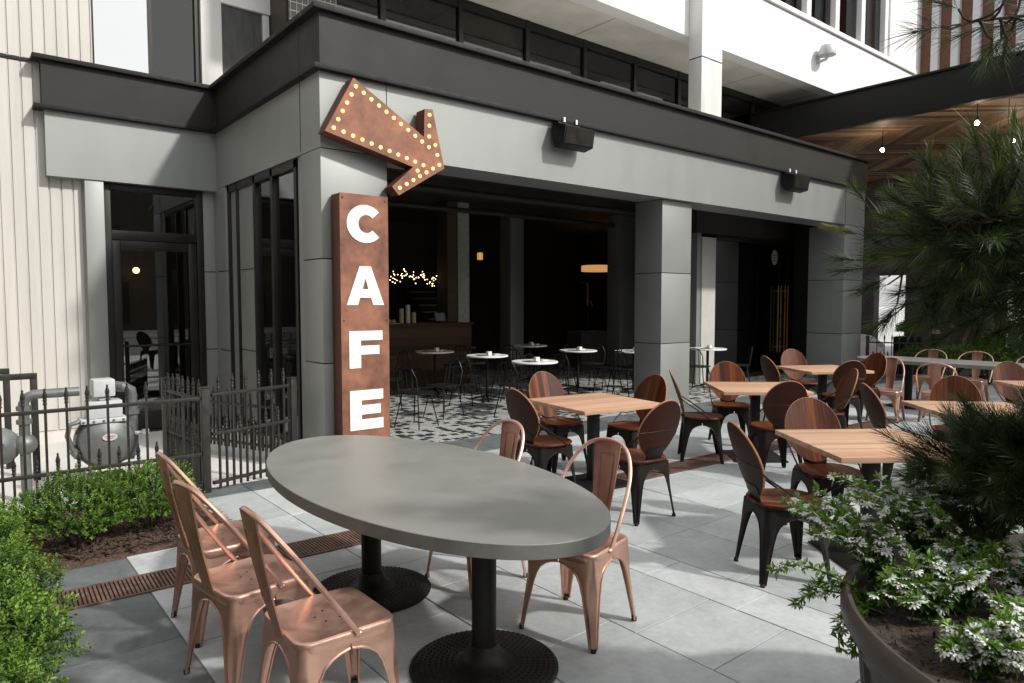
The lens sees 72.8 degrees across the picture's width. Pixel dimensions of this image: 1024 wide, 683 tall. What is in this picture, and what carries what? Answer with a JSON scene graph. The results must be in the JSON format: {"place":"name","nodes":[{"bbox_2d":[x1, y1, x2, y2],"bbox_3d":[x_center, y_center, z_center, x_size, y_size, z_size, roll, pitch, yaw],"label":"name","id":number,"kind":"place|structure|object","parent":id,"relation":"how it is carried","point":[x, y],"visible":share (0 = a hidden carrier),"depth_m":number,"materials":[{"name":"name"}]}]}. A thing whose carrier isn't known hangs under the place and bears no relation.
{"place":"outdoors","nodes":[
{"label":"outdoors","id":0,"kind":"place"},
{"bbox_2d":[0,424,270,509],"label":"yard slab","id":1,"kind":"structure","parent":0,"point":[56,447],"depth_m":7.72,"materials":[{"name":"concrete"}]},
{"bbox_2d":[0,368,11,468],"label":"rail frame","id":2,"kind":"object","parent":1,"relation":"on","point":[7,404],"visible":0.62,"depth_m":7.33,"materials":[{"name":"metal"}]},
{"bbox_2d":[0,373,40,480],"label":"rail frame","id":3,"kind":"object","parent":1,"relation":"on","point":[32,377],"visible":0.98,"depth_m":6.86,"materials":[{"name":"metal"}]},
{"bbox_2d":[0,387,79,497],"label":"gas pipe","id":4,"kind":"object","parent":1,"relation":"on","point":[12,441],"visible":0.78,"depth_m":6.09,"materials":[{"name":"grey metal"}]},
{"bbox_2d":[0,0,92,442],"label":"corrugated wall","id":5,"kind":"structure","parent":1,"relation":"on","point":[43,316],"depth_m":8.58,"materials":[{"name":"beige metal"}]},
{"bbox_2d":[65,377,148,483],"bbox_3d":[-3.797,0.873,6.513,0.692,1.059,0.370,-3,4,-39],"label":"gas meter","id":6,"kind":"object","parent":1,"relation":"on","point":[98,427],"visible":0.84,"depth_m":6.41,"materials":[{"name":"metal"}]},
{"bbox_2d":[160,373,201,488],"bbox_3d":[-3.008,0.854,6.346,0.074,1.098,0.957,-3,5,-44],"label":"iron fence","id":7,"kind":"object","parent":1,"relation":"on","point":[174,427],"visible":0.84,"depth_m":6.34,"materials":[{"name":"black metal"}]},
{"bbox_2d":[195,387,276,451],"bbox_3d":[-3.107,0.856,7.782,1.300,0.668,0.036,2,4,28],"label":"iron fence","id":8,"kind":"object","parent":1,"relation":"on","point":[227,403],"visible":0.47,"depth_m":7.72,"materials":[{"name":"black metal"}]},
{"bbox_2d":[15,373,926,682],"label":"border paving","id":9,"kind":"structure","parent":0,"point":[135,639],"depth_m":3.46,"materials":[{"name":"grey concrete"}]},
{"bbox_2d":[0,379,211,514],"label":"iron fence","id":10,"kind":"object","parent":9,"relation":"on","point":[205,455],"visible":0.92,"depth_m":5.52,"materials":[{"name":"black metal"}]},
{"bbox_2d":[210,368,297,487],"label":"iron gate","id":11,"kind":"structure","parent":9,"relation":"on","point":[291,386],"depth_m":6.37,"materials":[{"name":"black metal"}]},
{"bbox_2d":[865,335,924,379],"bbox_3d":[7.988,0.380,14.509,1.077,1.058,0.074,2,4,30],"label":"iron fence","id":12,"kind":"object","parent":9,"relation":"on","point":[884,342],"visible":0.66,"depth_m":14.47,"materials":[{"name":"black metal"}]},
{"bbox_3d":[-2.985,1.551,1.623,3.260,0.099,3.760,-3,4,-39],"label":"mulch bed","id":13,"kind":"object","parent":9,"relation":"on","visible":0},
{"bbox_2d":[0,513,48,580],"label":"boxwood shrub","id":14,"kind":"object","parent":13,"relation":"on","point":[10,529],"visible":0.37,"depth_m":3.75,"materials":[{"name":"green plant"}]},
{"bbox_2d":[0,534,68,640],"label":"boxwood shrub","id":15,"kind":"object","parent":13,"relation":"on","point":[15,554],"visible":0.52,"depth_m":3.24,"materials":[{"name":"green plant"}]},
{"bbox_2d":[0,632,69,682],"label":"boxwood shrub","id":16,"kind":"object","parent":13,"relation":"on","point":[19,670],"visible":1,"depth_m":2.36,"materials":[{"name":"green plant"}]},
{"bbox_2d":[0,564,97,682],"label":"boxwood shrub","id":17,"kind":"object","parent":13,"relation":"on","point":[29,616],"visible":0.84,"depth_m":2.78,"materials":[{"name":"green plant"}]},
{"bbox_2d":[26,361,1022,682],"bbox_3d":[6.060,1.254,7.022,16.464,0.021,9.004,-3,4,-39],"label":"paving","id":18,"kind":"structure","parent":0,"point":[684,563],"depth_m":3.87,"materials":[{"name":"grey concrete"}]},
{"bbox_2d":[5,494,236,575],"bbox_3d":[-3.731,1.382,4.365,3.580,0.117,1.442,-3,4,-39],"label":"mulch bed","id":19,"kind":"object","parent":18,"relation":"on","point":[123,540],"visible":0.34,"depth_m":4.64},
{"bbox_2d":[0,493,35,545],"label":"boxwood shrub","id":20,"kind":"object","parent":19,"relation":"on","point":[11,509],"visible":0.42,"depth_m":4.21,"materials":[{"name":"green plant"}]},
{"bbox_2d":[10,462,141,547],"bbox_3d":[-2.876,1.103,4.568,0.752,0.613,0.774,0,3,-2],"label":"boxwood shrub","id":21,"kind":"object","parent":19,"relation":"on","point":[73,490],"visible":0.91,"depth_m":4.45,"materials":[{"name":"green plant"}]},
{"bbox_2d":[86,457,209,528],"bbox_3d":[-2.579,1.105,4.937,0.818,0.565,0.777,3,4,41],"label":"boxwood shrub","id":22,"kind":"object","parent":19,"relation":"on","point":[141,481],"visible":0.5,"depth_m":4.79,"materials":[{"name":"green plant"}]},
{"bbox_2d":[156,452,282,647],"bbox_3d":[-1.509,0.986,3.554,0.532,0.918,0.448,-3,4,-40],"label":"copper chair","id":23,"kind":"object","parent":18,"relation":"on","point":[215,554],"visible":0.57,"depth_m":3.43,"materials":[{"name":"paint"}]},
{"bbox_2d":[172,480,312,682],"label":"copper chair","id":24,"kind":"object","parent":18,"relation":"on","point":[231,590],"visible":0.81,"depth_m":2.89,"materials":[{"name":"paint"}]},
{"bbox_2d":[239,506,399,682],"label":"copper chair","id":25,"kind":"object","parent":18,"relation":"on","point":[317,635],"visible":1,"depth_m":2.57,"materials":[{"name":"paint"}]},
{"bbox_2d":[266,435,610,682],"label":"oval table","id":26,"kind":"object","parent":18,"relation":"on","point":[483,510],"visible":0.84,"depth_m":3.18,"materials":[{"name":"concrete"}]},
{"bbox_2d":[33,418,905,615],"bbox_3d":[1.375,1.257,6.703,9.958,0.008,0.300,-3,4,-37],"label":"drain grate","id":27,"kind":"object","parent":18,"relation":"on","point":[108,591],"visible":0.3,"depth_m":4.25,"materials":[{"name":"brown metal"}]},
{"bbox_2d":[425,419,527,597],"bbox_3d":[-0.184,0.951,4.158,0.448,0.918,0.532,3,5,45],"label":"copper chair","id":28,"kind":"object","parent":18,"relation":"on","point":[511,429],"visible":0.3,"depth_m":4.29,"materials":[{"name":"paint"}]},
{"bbox_2d":[506,388,576,483],"bbox_3d":[0.231,0.843,5.900,0.557,0.931,0.456,-2,4,-35],"label":"wood back chair","id":29,"kind":"object","parent":18,"relation":"on","point":[541,450],"visible":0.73,"depth_m":5.76,"materials":[{"name":"black metal"}]},
{"bbox_2d":[529,371,586,473],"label":"wood back chair","id":30,"kind":"object","parent":18,"relation":"on","point":[543,384],"visible":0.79,"depth_m":7.00,"materials":[{"name":"black metal"}]},
{"bbox_2d":[519,437,636,653],"bbox_3d":[0.365,0.986,3.556,0.448,0.918,0.532,2,4,37],"label":"copper chair","id":31,"kind":"object","parent":18,"relation":"on","point":[588,569],"visible":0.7,"depth_m":3.48,"materials":[{"name":"paint"}]},
{"bbox_2d":[529,392,658,492],"bbox_3d":[0.736,0.911,6.286,0.880,0.749,0.880,-2,4,-32],"label":"square table","id":32,"kind":"object","parent":18,"relation":"on","point":[592,407],"visible":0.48,"depth_m":6.23,"materials":[{"name":"brown wood"}]},
{"bbox_2d":[606,374,666,472],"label":"wood back chair","id":33,"kind":"object","parent":18,"relation":"on","point":[653,388],"visible":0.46,"depth_m":6.74,"materials":[{"name":"black metal"}]},
{"bbox_2d":[618,400,680,525],"bbox_3d":[0.993,0.877,5.314,0.456,0.931,0.557,-2,4,-35],"label":"wood back chair","id":34,"kind":"object","parent":18,"relation":"on","point":[657,429],"visible":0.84,"depth_m":5.14,"materials":[{"name":"black metal"}]},
{"bbox_2d":[669,370,723,463],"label":"wood back chair","id":35,"kind":"object","parent":18,"relation":"on","point":[690,421],"visible":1,"depth_m":7.10,"materials":[{"name":"black metal"}]},
{"bbox_2d":[708,361,749,439],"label":"wood back chair","id":36,"kind":"object","parent":18,"relation":"on","point":[725,371],"visible":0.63,"depth_m":8.21,"materials":[{"name":"black metal"}]},
{"bbox_2d":[704,382,813,462],"bbox_3d":[2.570,0.850,7.343,0.880,0.749,0.880,0,3,3],"label":"square table","id":37,"kind":"object","parent":18,"relation":"on","point":[754,390],"visible":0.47,"depth_m":7.29,"materials":[{"name":"brown wood"}]},
{"bbox_2d":[760,356,783,420],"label":"wood back chair","id":38,"kind":"object","parent":18,"relation":"on","point":[770,371],"visible":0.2,"depth_m":9.15,"materials":[{"name":"black metal"}]},
{"bbox_2d":[748,381,807,470],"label":"wood back chair","id":39,"kind":"object","parent":18,"relation":"on","point":[779,399],"visible":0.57,"depth_m":6.43,"materials":[{"name":"black metal"}]},
{"bbox_2d":[727,421,831,587],"bbox_3d":[1.585,0.943,4.190,0.557,0.931,0.456,0,3,-3],"label":"wood back chair","id":40,"kind":"object","parent":18,"relation":"on","point":[772,515],"visible":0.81,"depth_m":4.08,"materials":[{"name":"brown wood"}]},
{"bbox_2d":[781,349,817,396],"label":"wood back chair","id":41,"kind":"object","parent":18,"relation":"on","point":[791,357],"visible":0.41,"depth_m":10.41,"materials":[{"name":"black metal"}]},
{"bbox_2d":[784,397,860,541],"bbox_3d":[2.229,0.898,4.963,0.456,0.931,0.557,0,3,-3],"label":"wood back chair","id":42,"kind":"object","parent":18,"relation":"on","point":[807,413],"visible":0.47,"depth_m":5.08,"materials":[{"name":"black metal"}]},
{"bbox_2d":[776,365,873,425],"bbox_3d":[4.180,0.733,9.352,0.880,0.749,0.880,-1,3,-9],"label":"square table","id":43,"kind":"object","parent":18,"relation":"on","point":[821,371],"visible":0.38,"depth_m":9.30,"materials":[{"name":"brown wood"}]},
{"bbox_2d":[820,368,857,428],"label":"wood back chair","id":44,"kind":"object","parent":18,"relation":"on","point":[845,388],"visible":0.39,"depth_m":7.46,"materials":[{"name":"black metal"}]},
{"bbox_2d":[819,360,865,428],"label":"wood back chair","id":45,"kind":"object","parent":18,"relation":"on","point":[841,370],"visible":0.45,"depth_m":8.61,"materials":[{"name":"black metal"}]},
{"bbox_2d":[775,429,950,570],"bbox_3d":[2.309,1.016,4.475,0.880,0.749,0.880,0,3,-3],"label":"square table","id":46,"kind":"object","parent":18,"relation":"on","point":[845,446],"visible":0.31,"depth_m":4.43,"materials":[{"name":"brown wood"}]},
{"bbox_2d":[855,353,886,422],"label":"wood back chair","id":47,"kind":"object","parent":18,"relation":"on","point":[876,363],"visible":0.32,"depth_m":9.64,"materials":[{"name":"black metal"}]},
{"bbox_2d":[865,357,904,422],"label":"copper chair","id":48,"kind":"object","parent":18,"relation":"on","point":[895,396],"visible":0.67,"depth_m":9.68,"materials":[{"name":"paint"}]},
{"bbox_2d":[860,383,926,490],"bbox_3d":[3.367,0.831,6.116,0.557,0.931,0.456,0,3,6],"label":"wood back chair","id":49,"kind":"object","parent":18,"relation":"on","point":[875,408],"visible":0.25,"depth_m":6.02,"materials":[{"name":"black metal"}]},
{"bbox_2d":[912,349,946,398],"bbox_3d":[6.860,0.558,11.470,0.495,0.854,0.525,-3,4,-39],"label":"copper armchair","id":50,"kind":"object","parent":18,"relation":"on","point":[921,379],"visible":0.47,"depth_m":11.57,"materials":[{"name":"paint"}]},
{"bbox_2d":[840,533,1023,682],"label":"round planter","id":51,"kind":"object","parent":18,"relation":"on","point":[896,643],"visible":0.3,"depth_m":2.08,"materials":[{"name":"concrete"}]},
{"bbox_2d":[766,557,884,659],"bbox_3d":[1.049,0.891,2.348,0.264,0.267,0.378,-3,4,-39],"label":"flowering plant","id":52,"kind":"object","parent":51,"relation":"in","point":[813,587],"visible":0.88,"depth_m":2.36,"materials":[{"name":"green plant"}]},
{"bbox_2d":[777,480,896,596],"bbox_3d":[1.203,0.714,2.559,0.323,0.321,0.444,-3,4,-39],"label":"flowering plant","id":53,"kind":"object","parent":51,"relation":"in","point":[870,554],"visible":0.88,"depth_m":2.46,"materials":[{"name":"green plant"}]},
{"bbox_2d":[826,470,958,573],"bbox_3d":[1.385,0.657,2.548,0.404,0.434,0.423,1,3,17],"label":"flowering plant","id":54,"kind":"object","parent":51,"relation":"in","point":[901,508],"visible":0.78,"depth_m":2.44,"materials":[{"name":"green plant"}]},
{"bbox_2d":[817,0,1023,549],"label":"pine tree","id":55,"kind":"object","parent":51,"relation":"in","point":[979,441],"visible":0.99,"depth_m":2.23,"materials":[{"name":"green plant"}]},
{"bbox_2d":[867,550,977,626],"bbox_3d":[1.303,0.788,2.213,0.282,0.214,0.305,-3,4,-39],"label":"flowering plant","id":56,"kind":"object","parent":51,"relation":"in","point":[905,591],"visible":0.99,"depth_m":2.19,"materials":[{"name":"green plant"}]},
{"bbox_2d":[890,534,994,614],"bbox_3d":[1.423,0.776,2.279,0.289,0.228,0.318,1,3,11],"label":"flowering plant","id":57,"kind":"object","parent":51,"relation":"in","point":[942,569],"visible":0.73,"depth_m":2.23,"materials":[{"name":"green plant"}]},
{"bbox_2d":[900,486,1016,585],"bbox_3d":[1.554,0.708,2.403,0.335,0.349,0.376,1,3,16],"label":"flowering plant","id":58,"kind":"object","parent":51,"relation":"in","point":[953,541],"visible":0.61,"depth_m":2.33,"materials":[{"name":"green plant"}]},
{"bbox_2d":[905,465,1022,575],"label":"flowering plant","id":59,"kind":"object","parent":51,"relation":"in","point":[1007,538],"visible":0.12,"depth_m":2.48,"materials":[{"name":"green plant"}]},
{"bbox_2d":[934,613,1023,682],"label":"flowering plant","id":60,"kind":"object","parent":51,"relation":"in","point":[977,649],"visible":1,"depth_m":1.85,"materials":[{"name":"green plant"}]},
{"bbox_2d":[963,589,1023,653],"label":"flowering plant","id":61,"kind":"object","parent":51,"relation":"in","point":[1007,620],"visible":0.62,"depth_m":1.90,"materials":[{"name":"green plant"}]},
{"bbox_2d":[982,540,1023,615],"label":"flowering plant","id":62,"kind":"object","parent":51,"relation":"in","point":[1006,576],"visible":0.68,"depth_m":2.21,"materials":[{"name":"green plant"}]},
{"bbox_2d":[916,363,957,421],"bbox_3d":[5.824,0.686,9.508,0.508,0.826,0.479,3,4,39],"label":"copper armchair","id":63,"kind":"object","parent":18,"relation":"on","point":[935,372],"visible":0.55,"depth_m":9.37,"materials":[{"name":"paint"}]},
{"bbox_2d":[857,356,1023,408],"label":"long table","id":64,"kind":"object","parent":18,"relation":"on","point":[909,362],"visible":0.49,"depth_m":10.54,"materials":[{"name":"concrete"}]},
{"bbox_2d":[923,344,982,375],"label":"boxwood shrub","id":65,"kind":"object","parent":18,"relation":"on","point":[960,350],"visible":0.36,"depth_m":14.16,"materials":[{"name":"green plant"}]},
{"bbox_2d":[929,375,981,473],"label":"wood back chair","id":66,"kind":"object","parent":18,"relation":"on","point":[942,387],"visible":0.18,"depth_m":6.69,"materials":[{"name":"black metal"}]},
{"bbox_2d":[901,400,1021,503],"bbox_3d":[3.925,0.937,5.845,0.880,0.749,0.880,0,3,6],"label":"square table","id":67,"kind":"object","parent":18,"relation":"on","point":[924,406],"visible":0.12,"depth_m":6.00,"materials":[{"name":"brown wood"}]},
{"bbox_2d":[952,351,993,401],"bbox_3d":[7.275,0.588,10.962,0.495,0.854,0.525,-3,5,-43],"label":"copper armchair","id":68,"kind":"object","parent":18,"relation":"on","point":[981,385],"visible":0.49,"depth_m":10.97,"materials":[{"name":"paint"}]},
{"bbox_2d":[961,342,1016,383],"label":"boxwood shrub","id":69,"kind":"object","parent":18,"relation":"on","point":[985,358],"visible":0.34,"depth_m":13.65,"materials":[{"name":"green plant"}]},
{"bbox_2d":[963,323,1023,362],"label":"boxwood shrub","id":70,"kind":"object","parent":18,"relation":"on","point":[1002,349],"visible":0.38,"depth_m":13.71,"materials":[{"name":"green plant"}]},
{"bbox_2d":[992,361,1023,404],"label":"wood back chair","id":71,"kind":"object","parent":18,"relation":"on","point":[1006,371],"visible":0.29,"depth_m":8.28,"materials":[{"name":"black metal"}]},
{"bbox_2d":[222,354,831,445],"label":"cafe floor","id":72,"kind":"structure","parent":0,"point":[478,419],"depth_m":11.32,"materials":[{"name":"tile"}]},
{"bbox_2d":[394,367,438,430],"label":"cafe chair","id":73,"kind":"object","parent":72,"relation":"on","point":[417,392],"visible":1,"depth_m":8.98,"materials":[{"name":"black metal"}]},
{"bbox_2d":[389,322,473,389],"bbox_3d":[-2.053,0.255,13.524,2.690,1.219,0.780,-3,4,-39],"label":"bar counter","id":74,"kind":"object","parent":72,"relation":"on","point":[411,338],"visible":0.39,"depth_m":13.41,"materials":[{"name":"brown wood"}]},
{"bbox_2d":[401,285,485,364],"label":"open stairs","id":75,"kind":"structure","parent":72,"relation":"on","point":[419,312],"depth_m":17.46,"materials":[{"name":"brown wood"}]},
{"bbox_2d":[423,359,464,419],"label":"cafe chair","id":76,"kind":"object","parent":72,"relation":"on","point":[444,385],"visible":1,"depth_m":9.92,"materials":[{"name":"black metal"}]},
{"bbox_2d":[437,201,468,321],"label":"column","id":77,"kind":"structure","parent":72,"relation":"on","point":[453,266],"depth_m":14.38,"materials":[{"name":"grey concrete"}]},
{"bbox_2d":[499,217,524,371],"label":"column","id":78,"kind":"structure","parent":72,"relation":"on","point":[511,281],"depth_m":16.33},
{"bbox_2d":[606,215,635,368],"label":"column","id":79,"kind":"structure","parent":72,"relation":"on","point":[621,285],"depth_m":16.66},
{"bbox_2d":[566,281,606,370],"bbox_3d":[1.822,-0.386,16.787,0.900,2.120,0.500,-3,4,-39],"label":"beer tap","id":80,"kind":"object","parent":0,"point":[587,339],"visible":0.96,"depth_m":16.59,"materials":[{"name":"black metal"}]},
{"bbox_2d":[878,307,1022,373],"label":"ground","id":81,"kind":"structure","parent":0,"point":[888,345],"depth_m":41.46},
{"bbox_2d":[30,1,872,441],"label":"cafe building","id":82,"kind":"structure","parent":81,"relation":"on","point":[238,179],"depth_m":9.71,"materials":[{"name":"concrete"}]},
{"bbox_2d":[112,240,199,429],"bbox_3d":[-4.839,-0.084,9.495,1.040,2.545,0.102,-3,4,-39],"label":"glass door","id":83,"kind":"structure","parent":82,"relation":"in","point":[154,416],"depth_m":9.48,"materials":[{"name":"brown metal"}]},
{"bbox_2d":[227,158,302,441],"bbox_3d":[-3.098,-0.463,8.676,0.100,3.218,2.390,-3,4,-39],"label":"window frame","id":84,"kind":"structure","parent":82,"relation":"in","point":[292,165],"depth_m":8.37,"materials":[{"name":"brown metal"}]},
{"bbox_2d":[331,192,389,436],"bbox_3d":[-1.589,-0.173,7.322,0.549,2.699,0.209,-3,4,-39],"label":"cafe sign","id":85,"kind":"object","parent":82,"relation":"attached to","point":[360,278],"visible":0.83,"depth_m":7.21,"materials":[{"name":"orange metal"}]},
{"bbox_2d":[318,78,443,196],"bbox_3d":[-1.365,-2.134,7.400,1.418,1.136,0.224,-3,4,-39],"label":"arrow sign","id":86,"kind":"object","parent":82,"relation":"attached to","point":[361,117],"visible":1,"depth_m":7.33,"materials":[{"name":"orange metal"}]},
{"bbox_2d":[91,0,917,124],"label":"office building","id":87,"kind":"structure","parent":82,"relation":"on","point":[770,57],"depth_m":13.01,"materials":[{"name":"white paint"}]},
{"bbox_2d":[92,0,148,72],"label":"window","id":88,"kind":"structure","parent":87,"relation":"in","point":[120,27],"depth_m":9.02,"materials":[{"name":"white glass"}]},
{"bbox_2d":[151,0,194,81],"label":"window","id":89,"kind":"structure","parent":87,"relation":"in","point":[172,20],"depth_m":9.43,"materials":[{"name":"grey glass"}]},
{"bbox_2d":[147,0,200,82],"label":"window frame","id":90,"kind":"structure","parent":87,"relation":"in","point":[195,2],"depth_m":9.55,"materials":[{"name":"brown metal"}]},
{"bbox_2d":[336,0,378,18],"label":"ribbon window","id":91,"kind":"structure","parent":87,"relation":"in","point":[370,8],"depth_m":10.46,"materials":[{"name":"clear glass"}]},
{"bbox_2d":[386,0,456,40],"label":"ribbon window","id":92,"kind":"structure","parent":87,"relation":"in","point":[433,17],"depth_m":11.16,"materials":[{"name":"black glass"}]},
{"bbox_2d":[464,10,523,60],"bbox_3d":[-0.311,-4.649,12.084,1.368,1.858,0.010,-3,4,-39],"label":"ribbon window","id":93,"kind":"structure","parent":87,"relation":"in","point":[482,32],"depth_m":12.03,"materials":[{"name":"black glass"}]},
{"bbox_2d":[530,32,581,76],"bbox_3d":[0.820,-4.703,13.006,1.368,1.858,0.010,-3,4,-39],"label":"ribbon window","id":94,"kind":"structure","parent":87,"relation":"in","point":[545,51],"depth_m":12.96,"materials":[{"name":"black glass"}]},
{"bbox_2d":[587,50,631,91],"bbox_3d":[1.951,-4.756,13.928,1.368,1.858,0.010,-3,4,-39],"label":"ribbon window","id":95,"kind":"structure","parent":87,"relation":"in","point":[603,69],"depth_m":13.88,"materials":[{"name":"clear glass"}]},
{"bbox_2d":[637,66,676,103],"bbox_3d":[3.081,-4.810,14.850,1.368,1.858,0.010,-3,4,-39],"label":"ribbon window","id":96,"kind":"structure","parent":87,"relation":"in","point":[650,83],"depth_m":14.81,"materials":[{"name":"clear glass"}]},
{"bbox_2d":[721,94,750,124],"bbox_3d":[5.343,-4.917,16.695,1.368,1.858,0.010,-3,4,-39],"label":"ribbon window","id":97,"kind":"structure","parent":87,"relation":"in","point":[732,108],"depth_m":16.68,"materials":[{"name":"black glass"}]},
{"bbox_2d":[811,0,830,25],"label":"upper window","id":98,"kind":"structure","parent":87,"relation":"in","point":[820,9],"depth_m":16.49,"materials":[{"name":"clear glass"}]},
{"bbox_2d":[839,0,856,38],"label":"upper window","id":99,"kind":"structure","parent":87,"relation":"in","point":[848,8],"depth_m":17.33,"materials":[{"name":"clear glass"}]},
{"bbox_2d":[865,0,880,50],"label":"upper window","id":100,"kind":"structure","parent":87,"relation":"in","point":[872,12],"depth_m":18.17,"materials":[{"name":"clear glass"}]},
{"bbox_2d":[553,117,594,152],"bbox_3d":[0.795,-2.717,9.075,0.540,0.408,0.307,-3,4,-39],"label":"wall speaker","id":101,"kind":"object","parent":82,"relation":"attached to","point":[572,137],"depth_m":8.95,"materials":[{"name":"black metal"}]},
{"bbox_2d":[688,0,722,116],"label":"roof column","id":102,"kind":"structure","parent":82,"relation":"on","point":[705,53],"depth_m":13.08,"materials":[{"name":"white concrete"}]},
{"bbox_2d":[750,244,781,372],"bbox_3d":[5.676,-0.731,15.413,1.140,2.810,0.113,-3,4,-39],"label":"glass door","id":103,"kind":"structure","parent":82,"relation":"in","point":[765,258],"depth_m":15.44,"materials":[{"name":"black glass"}]},
{"bbox_2d":[778,246,793,369],"bbox_3d":[6.559,-0.773,16.133,1.120,2.810,0.113,-3,4,-39],"label":"glass door","id":104,"kind":"structure","parent":82,"relation":"in","point":[786,253],"depth_m":15.95,"materials":[{"name":"black glass"}]},
{"bbox_2d":[782,169,809,192],"bbox_3d":[5.156,-2.934,12.630,0.540,0.408,0.307,-3,4,-39],"label":"wall speaker","id":105,"kind":"object","parent":82,"relation":"attached to","point":[795,182],"depth_m":12.50,"materials":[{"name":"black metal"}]},
{"bbox_2d":[749,50,1023,356],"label":"timber canopy","id":106,"kind":"object","parent":81,"relation":"on","point":[907,114],"visible":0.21,"depth_m":15.96,"materials":[{"name":"black metal"}]},
{"bbox_2d":[879,272,1023,306],"label":"sky","id":107,"kind":"structure","parent":0,"point":[888,279],"materials":[{"name":"white"}]},
{"bbox_2d":[916,0,1023,74],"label":"brick wing","id":108,"kind":"structure","parent":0,"point":[928,59],"depth_m":23.50,"materials":[{"name":"brown brick"}]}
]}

